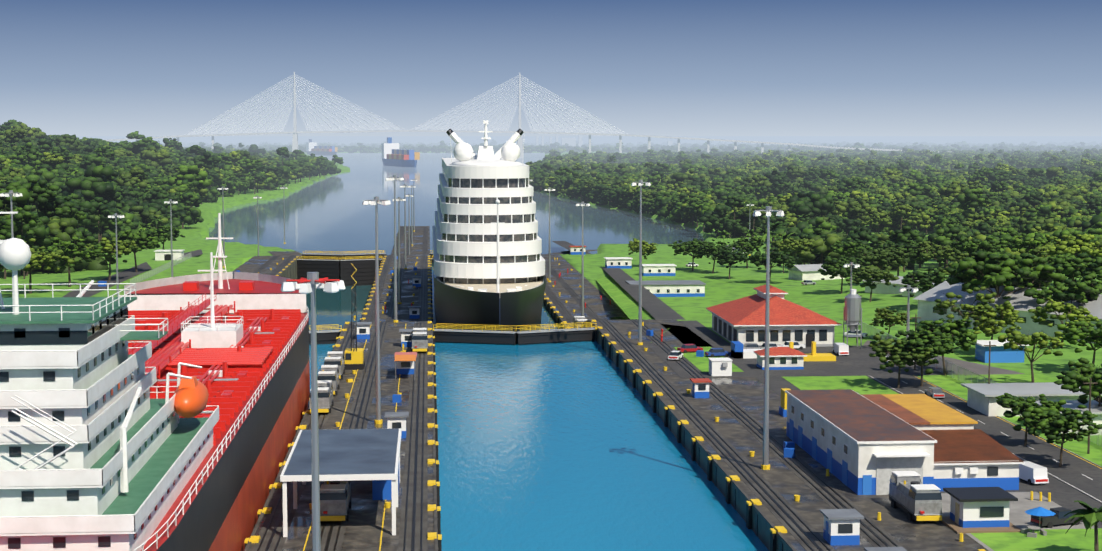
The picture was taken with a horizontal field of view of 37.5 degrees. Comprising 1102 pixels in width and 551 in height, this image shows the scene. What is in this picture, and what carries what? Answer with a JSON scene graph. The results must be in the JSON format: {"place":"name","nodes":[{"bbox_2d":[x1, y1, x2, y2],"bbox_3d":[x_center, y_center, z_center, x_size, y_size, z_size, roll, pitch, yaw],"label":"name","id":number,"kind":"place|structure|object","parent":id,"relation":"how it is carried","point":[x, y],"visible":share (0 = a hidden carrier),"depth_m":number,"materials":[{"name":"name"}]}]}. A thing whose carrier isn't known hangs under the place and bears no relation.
{"place":"outdoors","nodes":[
{"label":"outdoors","id":0,"kind":"place"},
{"bbox_2d":[63,249,202,296],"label":"road","id":1,"kind":"structure","parent":0,"point":[127,274],"depth_m":549.15,"materials":[{"name":"grey asphalt"}]},
{"bbox_2d":[85,237,138,279],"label":"tree leaves","id":2,"kind":"object","parent":1,"relation":"on","point":[110,246],"depth_m":533.44,"materials":[{"name":"green plant"}]},
{"bbox_2d":[117,228,163,271],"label":"tree leaves","id":3,"kind":"object","parent":1,"relation":"on","point":[141,238],"depth_m":567.73,"materials":[{"name":"green plant"}]},
{"bbox_2d":[308,344,334,404],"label":"lock water","id":4,"kind":"structure","parent":0,"point":[323,350],"depth_m":311.67,"materials":[{"name":"blue liquid"}]},
{"bbox_2d":[0,212,309,550],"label":"tanker","id":5,"kind":"object","parent":4,"relation":"on","point":[164,414],"visible":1,"depth_m":128.62,"materials":[{"name":"red metal"}]},
{"bbox_2d":[306,285,372,330],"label":"lock water","id":6,"kind":"structure","parent":0,"point":[333,308],"depth_m":557.47,"materials":[{"name":"teal liquid"}]},
{"bbox_2d":[203,153,703,254],"bbox_3d":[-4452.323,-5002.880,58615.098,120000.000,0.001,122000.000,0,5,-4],"label":"river","id":7,"kind":"structure","parent":0,"point":[328,214],"depth_m":1174.76,"materials":[{"name":"liquid"}]},
{"bbox_2d":[306,139,337,155],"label":"ship","id":8,"kind":"object","parent":7,"relation":"on","point":[313,147],"visible":1,"depth_m":4822.56,"materials":[{"name":"blue"}]},
{"bbox_2d":[382,137,419,166],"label":"container ship","id":9,"kind":"object","parent":7,"relation":"on","point":[393,154],"visible":1,"depth_m":3100.31,"materials":[{"name":"blue"}]},
{"bbox_2d":[431,263,560,329],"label":"lock water","id":10,"kind":"structure","parent":0,"point":[547,317],"depth_m":447.19,"materials":[{"name":"blue liquid"}]},
{"bbox_2d":[432,120,545,330],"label":"cruise ship","id":11,"kind":"object","parent":10,"relation":"on","point":[489,265],"visible":0.94,"depth_m":392.31,"materials":[{"name":"white metal"}]},
{"bbox_2d":[0,136,1101,549],"bbox_3d":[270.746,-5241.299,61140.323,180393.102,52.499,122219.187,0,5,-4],"label":"ground","id":12,"kind":"structure","parent":0,"point":[724,284],"depth_m":600.58,"materials":[{"name":"green plant"}]},
{"bbox_2d":[4,238,73,293],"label":"tree leaves","id":13,"kind":"object","parent":12,"relation":"on","point":[39,257],"depth_m":488.91,"materials":[{"name":"green plant"}]},
{"bbox_2d":[42,236,103,286],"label":"tree leaves","id":14,"kind":"object","parent":12,"relation":"on","point":[69,249],"depth_m":512.73,"materials":[{"name":"green plant"}]},
{"bbox_2d":[134,223,150,249],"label":"palm","id":15,"kind":"object","parent":12,"relation":"on","point":[144,227],"visible":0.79,"depth_m":788.60,"materials":[{"name":"green plant"}]},
{"bbox_2d":[98,250,191,285],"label":"bank buildings","id":16,"kind":"structure","parent":12,"relation":"on","point":[166,255],"depth_m":625.71,"materials":[{"name":"white paint"}]},
{"bbox_2d":[148,214,164,228],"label":"palm","id":17,"kind":"object","parent":12,"relation":"on","point":[156,219],"visible":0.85,"depth_m":849.37,"materials":[{"name":"green plant"}]},
{"bbox_2d":[147,224,184,249],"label":"tree leaves","id":18,"kind":"object","parent":12,"relation":"on","point":[164,232],"depth_m":638.13,"materials":[{"name":"green plant"}]},
{"bbox_2d":[0,119,343,278],"bbox_3d":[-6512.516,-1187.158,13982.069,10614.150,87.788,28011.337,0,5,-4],"label":"forest","id":19,"kind":"object","parent":12,"relation":"on","point":[92,176],"depth_m":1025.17,"materials":[{"name":"green plant"}]},
{"bbox_2d":[106,72,946,157],"bbox_3d":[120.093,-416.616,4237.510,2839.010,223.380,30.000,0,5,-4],"label":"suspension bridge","id":20,"kind":"structure","parent":12,"relation":"on","point":[296,147],"depth_m":4209.49,"materials":[{"name":"white metal"}]},
{"bbox_2d":[0,175,1097,550],"bbox_3d":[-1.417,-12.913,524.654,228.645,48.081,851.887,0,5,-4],"label":"light poles","id":21,"kind":"object","parent":12,"relation":"on","point":[312,283],"visible":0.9,"depth_m":218.85,"materials":[{"name":"metal"}]},
{"bbox_2d":[536,135,672,146],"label":"port","id":22,"kind":"object","parent":12,"relation":"on","point":[571,141],"visible":0.52,"depth_m":6499.17,"materials":[{"name":"grey"}]},
{"bbox_2d":[232,226,987,550],"bbox_3d":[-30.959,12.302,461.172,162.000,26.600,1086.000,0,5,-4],"label":"lock walls","id":23,"kind":"structure","parent":12,"relation":"on","point":[781,502],"depth_m":213.50,"materials":[{"name":"grey concrete"}]},
{"bbox_2d":[297,250,596,344],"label":"lock gates","id":24,"kind":"object","parent":23,"relation":"attached to","point":[334,266],"visible":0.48,"depth_m":330.34,"materials":[{"name":"black metal"}]},
{"bbox_2d":[309,316,942,520],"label":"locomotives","id":25,"kind":"object","parent":23,"relation":"on","point":[911,495],"visible":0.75,"depth_m":169.22,"materials":[{"name":"grey metal"}]},
{"bbox_2d":[236,256,1055,550],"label":"lock furniture","id":26,"kind":"object","parent":23,"relation":"on","point":[373,455],"visible":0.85,"depth_m":175.12,"materials":[{"name":"metal"}]},
{"bbox_2d":[690,378,1023,550],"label":"workshop buildings","id":27,"kind":"structure","parent":23,"relation":"on","point":[857,443],"depth_m":180.81,"materials":[{"name":"blue paint"}]},
{"bbox_2d":[118,139,1101,147],"bbox_3d":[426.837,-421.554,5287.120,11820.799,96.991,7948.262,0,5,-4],"label":"hills","id":28,"kind":"structure","parent":12,"relation":"on","point":[1074,143],"depth_m":7865.92,"materials":[{"name":"green plant"}]},
{"bbox_2d":[182,141,1071,147],"bbox_3d":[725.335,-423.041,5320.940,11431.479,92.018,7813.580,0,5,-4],"label":"forest","id":29,"kind":"object","parent":12,"relation":"on","point":[1033,143],"visible":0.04,"depth_m":7620.11,"materials":[{"name":"green plant"}]},
{"bbox_2d":[628,238,657,258],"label":"tree leaves","id":30,"kind":"object","parent":12,"relation":"on","point":[646,247],"depth_m":591.14,"materials":[{"name":"green plant"}]},
{"bbox_2d":[198,141,1101,153],"bbox_3d":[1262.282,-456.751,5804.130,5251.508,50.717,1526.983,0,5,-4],"label":"forest","id":31,"kind":"object","parent":12,"relation":"on","point":[362,148],"visible":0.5,"depth_m":5451.39,"materials":[{"name":"green plant"}]},
{"bbox_2d":[668,238,714,270],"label":"tree leaves","id":32,"kind":"object","parent":12,"relation":"on","point":[693,245],"depth_m":575.67,"materials":[{"name":"green plant"}]},
{"bbox_2d":[693,239,735,272],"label":"tree leaves","id":33,"kind":"object","parent":12,"relation":"on","point":[708,249],"depth_m":564.38,"materials":[{"name":"green plant"}]},
{"bbox_2d":[711,248,747,278],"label":"tree leaves","id":34,"kind":"object","parent":12,"relation":"on","point":[726,256],"depth_m":540.48,"materials":[{"name":"green plant"}]},
{"bbox_2d":[728,235,766,267],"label":"tree leaves","id":35,"kind":"object","parent":12,"relation":"on","point":[752,244],"depth_m":593.85,"materials":[{"name":"green plant"}]},
{"bbox_2d":[753,227,777,268],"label":"palm","id":36,"kind":"object","parent":12,"relation":"on","point":[764,237],"visible":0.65,"depth_m":593.76,"materials":[{"name":"green plant"}]},
{"bbox_2d":[742,247,798,278],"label":"tree leaves","id":37,"kind":"object","parent":12,"relation":"on","point":[780,257],"depth_m":521.16,"materials":[{"name":"green plant"}]},
{"bbox_2d":[761,222,787,251],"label":"palm","id":38,"kind":"object","parent":12,"relation":"on","point":[775,225],"visible":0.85,"depth_m":644.89,"materials":[{"name":"green plant"}]},
{"bbox_2d":[770,231,792,272],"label":"palm","id":39,"kind":"object","parent":12,"relation":"on","point":[784,235],"visible":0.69,"depth_m":570.29,"materials":[{"name":"green plant"}]},
{"bbox_2d":[770,233,814,256],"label":"tree leaves","id":40,"kind":"object","parent":12,"relation":"on","point":[804,244],"depth_m":568.14,"materials":[{"name":"green plant"}]},
{"bbox_2d":[650,345,957,377],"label":"yard paving","id":41,"kind":"object","parent":12,"relation":"on","point":[858,361],"visible":0.33,"depth_m":275.02,"materials":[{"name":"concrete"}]},
{"bbox_2d":[674,347,743,371],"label":"lawn strip","id":42,"kind":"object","parent":41,"relation":"on","point":[701,364],"visible":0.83,"depth_m":283.40,"materials":[{"name":"green plant"}]},
{"bbox_2d":[706,285,861,375],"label":"red roof building","id":43,"kind":"structure","parent":41,"relation":"on","point":[741,320],"depth_m":301.75,"materials":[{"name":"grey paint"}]},
{"bbox_2d":[525,147,1101,271],"bbox_3d":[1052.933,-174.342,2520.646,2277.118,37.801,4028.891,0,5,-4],"label":"forest","id":44,"kind":"object","parent":12,"relation":"on","point":[807,199],"depth_m":1249.74,"materials":[{"name":"green plant"}]},
{"bbox_2d":[569,245,1101,434],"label":"buildings","id":45,"kind":"structure","parent":12,"relation":"on","point":[981,398],"depth_m":323.58,"materials":[{"name":"white paint"}]},
{"bbox_2d":[818,256,870,292],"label":"tree leaves","id":46,"kind":"object","parent":12,"relation":"on","point":[829,267],"depth_m":478.51,"materials":[{"name":"green plant"}]},
{"bbox_2d":[830,238,872,262],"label":"tree leaves","id":47,"kind":"object","parent":12,"relation":"on","point":[854,247],"depth_m":564.05,"materials":[{"name":"green plant"}]},
{"bbox_2d":[846,266,899,301],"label":"tree leaves","id":48,"kind":"object","parent":12,"relation":"on","point":[867,275],"depth_m":449.62,"materials":[{"name":"green plant"}]},
{"bbox_2d":[668,263,1082,527],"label":"vehicles","id":49,"kind":"object","parent":12,"relation":"on","point":[1031,472],"visible":0.71,"depth_m":242.45,"materials":[{"name":"white metal"}]},
{"bbox_2d":[857,245,908,269],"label":"tree leaves","id":50,"kind":"object","parent":12,"relation":"on","point":[880,256],"depth_m":503.15,"materials":[{"name":"green plant"}]},
{"bbox_2d":[869,306,911,338],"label":"tree leaves","id":51,"kind":"object","parent":12,"relation":"on","point":[891,318],"depth_m":311.37,"materials":[{"name":"green plant"}]},
{"bbox_2d":[872,237,927,275],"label":"tree leaves","id":52,"kind":"object","parent":12,"relation":"on","point":[910,246],"depth_m":529.67,"materials":[{"name":"green plant"}]},
{"bbox_2d":[901,267,948,296],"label":"tree leaves","id":53,"kind":"object","parent":12,"relation":"on","point":[923,280],"depth_m":422.69,"materials":[{"name":"green plant"}]},
{"bbox_2d":[755,376,1101,550],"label":"shop paving","id":54,"kind":"structure","parent":12,"relation":"on","point":[1064,495],"depth_m":179.79,"materials":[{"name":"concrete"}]},
{"bbox_2d":[783,376,897,394],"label":"lawn","id":55,"kind":"structure","parent":54,"relation":"on","point":[862,385],"depth_m":256.61,"materials":[{"name":"green plant"}]},
{"bbox_2d":[941,492,1093,550],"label":"shop forecourt","id":56,"kind":"structure","parent":54,"relation":"on","point":[1019,518],"depth_m":170.57,"materials":[{"name":"concrete"}]},
{"bbox_2d":[971,528,1101,550],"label":"lawn","id":57,"kind":"structure","parent":54,"relation":"on","point":[1061,540],"depth_m":157.48,"materials":[{"name":"green plant"}]},
{"bbox_2d":[917,238,957,267],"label":"tree leaves","id":58,"kind":"object","parent":12,"relation":"on","point":[947,252],"depth_m":524.60,"materials":[{"name":"green plant"}]},
{"bbox_2d":[898,318,976,374],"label":"tree leaves","id":59,"kind":"object","parent":12,"relation":"on","point":[951,328],"depth_m":264.14,"materials":[{"name":"green plant"}]},
{"bbox_2d":[937,249,982,277],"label":"tree leaves","id":60,"kind":"object","parent":12,"relation":"on","point":[959,254],"depth_m":435.54,"materials":[{"name":"green plant"}]},
{"bbox_2d":[933,287,996,321],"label":"tree leaves","id":61,"kind":"object","parent":12,"relation":"on","point":[940,305],"depth_m":303.10,"materials":[{"name":"green plant"}]},
{"bbox_2d":[950,234,1008,256],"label":"tree leaves","id":62,"kind":"object","parent":12,"relation":"on","point":[989,244],"depth_m":487.19,"materials":[{"name":"green plant"}]},
{"bbox_2d":[862,322,1101,446],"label":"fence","id":63,"kind":"object","parent":12,"relation":"on","point":[958,379],"visible":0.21,"depth_m":260.95,"materials":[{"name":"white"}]},
{"bbox_2d":[961,301,1024,339],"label":"tree leaves","id":64,"kind":"object","parent":12,"relation":"on","point":[986,316],"depth_m":289.19,"materials":[{"name":"green plant"}]},
{"bbox_2d":[945,250,1066,304],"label":"tree leaves","id":65,"kind":"object","parent":12,"relation":"on","point":[985,264],"depth_m":327.17,"materials":[{"name":"green plant"}]},
{"bbox_2d":[916,374,1101,466],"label":"lawn verge","id":66,"kind":"structure","parent":12,"relation":"on","point":[955,387],"depth_m":254.31,"materials":[{"name":"green plant"}]},
{"bbox_2d":[998,323,1064,382],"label":"tree leaves","id":67,"kind":"object","parent":66,"relation":"on","point":[1011,336],"depth_m":252.07,"materials":[{"name":"green plant"}]},
{"bbox_2d":[1054,357,1101,406],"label":"tree leaves","id":68,"kind":"object","parent":66,"relation":"on","point":[1073,380],"depth_m":214.37,"materials":[{"name":"green plant"}]},
{"bbox_2d":[1002,268,1050,288],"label":"tree leaves","id":69,"kind":"object","parent":12,"relation":"on","point":[1041,283],"depth_m":336.09,"materials":[{"name":"green plant"}]},
{"bbox_2d":[1006,246,1055,269],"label":"tree leaves","id":70,"kind":"object","parent":12,"relation":"on","point":[1040,254],"depth_m":421.42,"materials":[{"name":"green plant"}]},
{"bbox_2d":[1005,233,1065,253],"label":"tree leaves","id":71,"kind":"object","parent":12,"relation":"on","point":[1015,244],"depth_m":472.95,"materials":[{"name":"green plant"}]},
{"bbox_2d":[1023,271,1101,312],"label":"tree leaves","id":72,"kind":"object","parent":12,"relation":"on","point":[1079,290],"depth_m":314.68,"materials":[{"name":"green plant"}]},
{"bbox_2d":[1028,297,1098,347],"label":"tree leaves","id":73,"kind":"object","parent":12,"relation":"on","point":[1077,313],"depth_m":299.50,"materials":[{"name":"green plant"}]},
{"bbox_2d":[1033,252,1101,282],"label":"tree leaves","id":74,"kind":"object","parent":12,"relation":"on","point":[1070,264],"depth_m":393.22,"materials":[{"name":"green plant"}]},
{"bbox_2d":[1041,231,1101,277],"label":"tree leaves","id":75,"kind":"object","parent":12,"relation":"on","point":[1072,244],"depth_m":456.00,"materials":[{"name":"green plant"}]},
{"bbox_2d":[1055,321,1101,364],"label":"tree leaves","id":76,"kind":"object","parent":12,"relation":"on","point":[1072,334],"depth_m":267.41,"materials":[{"name":"green plant"}]},
{"bbox_2d":[1064,500,1101,550],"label":"palm","id":77,"kind":"object","parent":12,"relation":"on","point":[1089,516],"visible":1,"depth_m":149.52,"materials":[{"name":"green plant"}]},
{"bbox_2d":[0,0,1101,135],"label":"sky","id":78,"kind":"structure","parent":0,"point":[71,67],"materials":[{"name":"blue"}]},
{"bbox_2d":[552,241,604,267],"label":"road","id":79,"kind":"structure","parent":0,"point":[565,244],"depth_m":810.70,"materials":[{"name":"grey asphalt"}]},
{"bbox_2d":[435,341,768,550],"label":"lock water","id":80,"kind":"structure","parent":0,"point":[572,446],"depth_m":207.50,"materials":[{"name":"blue liquid"}]},
{"bbox_2d":[595,276,667,342],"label":"lawn","id":81,"kind":"structure","parent":0,"point":[626,302],"depth_m":432.36,"materials":[{"name":"green plant"}]},
{"bbox_2d":[603,268,710,346],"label":"road","id":82,"kind":"structure","parent":0,"point":[654,306],"depth_m":404.22,"materials":[{"name":"grey asphalt"}]},
{"bbox_2d":[679,321,730,346],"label":"paving","id":83,"kind":"structure","parent":0,"point":[709,336],"depth_m":320.65,"materials":[{"name":"concrete"}]},
{"bbox_2d":[715,229,731,239],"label":"palm","id":84,"kind":"object","parent":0,"point":[724,233],"visible":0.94,"depth_m":758.15,"materials":[{"name":"green plant"}]},
{"bbox_2d":[742,229,759,237],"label":"palm","id":85,"kind":"object","parent":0,"point":[750,232],"visible":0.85,"depth_m":750.41,"materials":[{"name":"green plant"}]},
{"bbox_2d":[797,214,809,221],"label":"palm","id":86,"kind":"object","parent":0,"point":[802,216],"visible":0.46,"depth_m":876.35,"materials":[{"name":"green plant"}]},
{"bbox_2d":[864,340,1022,374],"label":"road","id":87,"kind":"structure","parent":0,"point":[979,369],"depth_m":274.15,"materials":[{"name":"grey asphalt"}]},
{"bbox_2d":[868,375,1101,502],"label":"road","id":88,"kind":"structure","parent":0,"point":[1080,473],"depth_m":205.80,"materials":[{"name":"grey asphalt"}]},
{"bbox_2d":[868,331,933,387],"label":"tree leaves","id":89,"kind":"object","parent":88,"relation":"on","point":[895,358],"depth_m":250.23,"materials":[{"name":"green plant"}]},
{"bbox_2d":[883,331,959,386],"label":"tree leaves","id":90,"kind":"object","parent":88,"relation":"on","point":[936,344],"depth_m":251.45,"materials":[{"name":"green plant"}]},
{"bbox_2d":[995,393,1066,445],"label":"tree leaves","id":91,"kind":"object","parent":88,"relation":"on","point":[1016,404],"depth_m":203.65,"materials":[{"name":"green plant"}]},
{"bbox_2d":[1021,404,1101,466],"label":"tree leaves","id":92,"kind":"object","parent":88,"relation":"on","point":[1054,418],"depth_m":190.39,"materials":[{"name":"green plant"}]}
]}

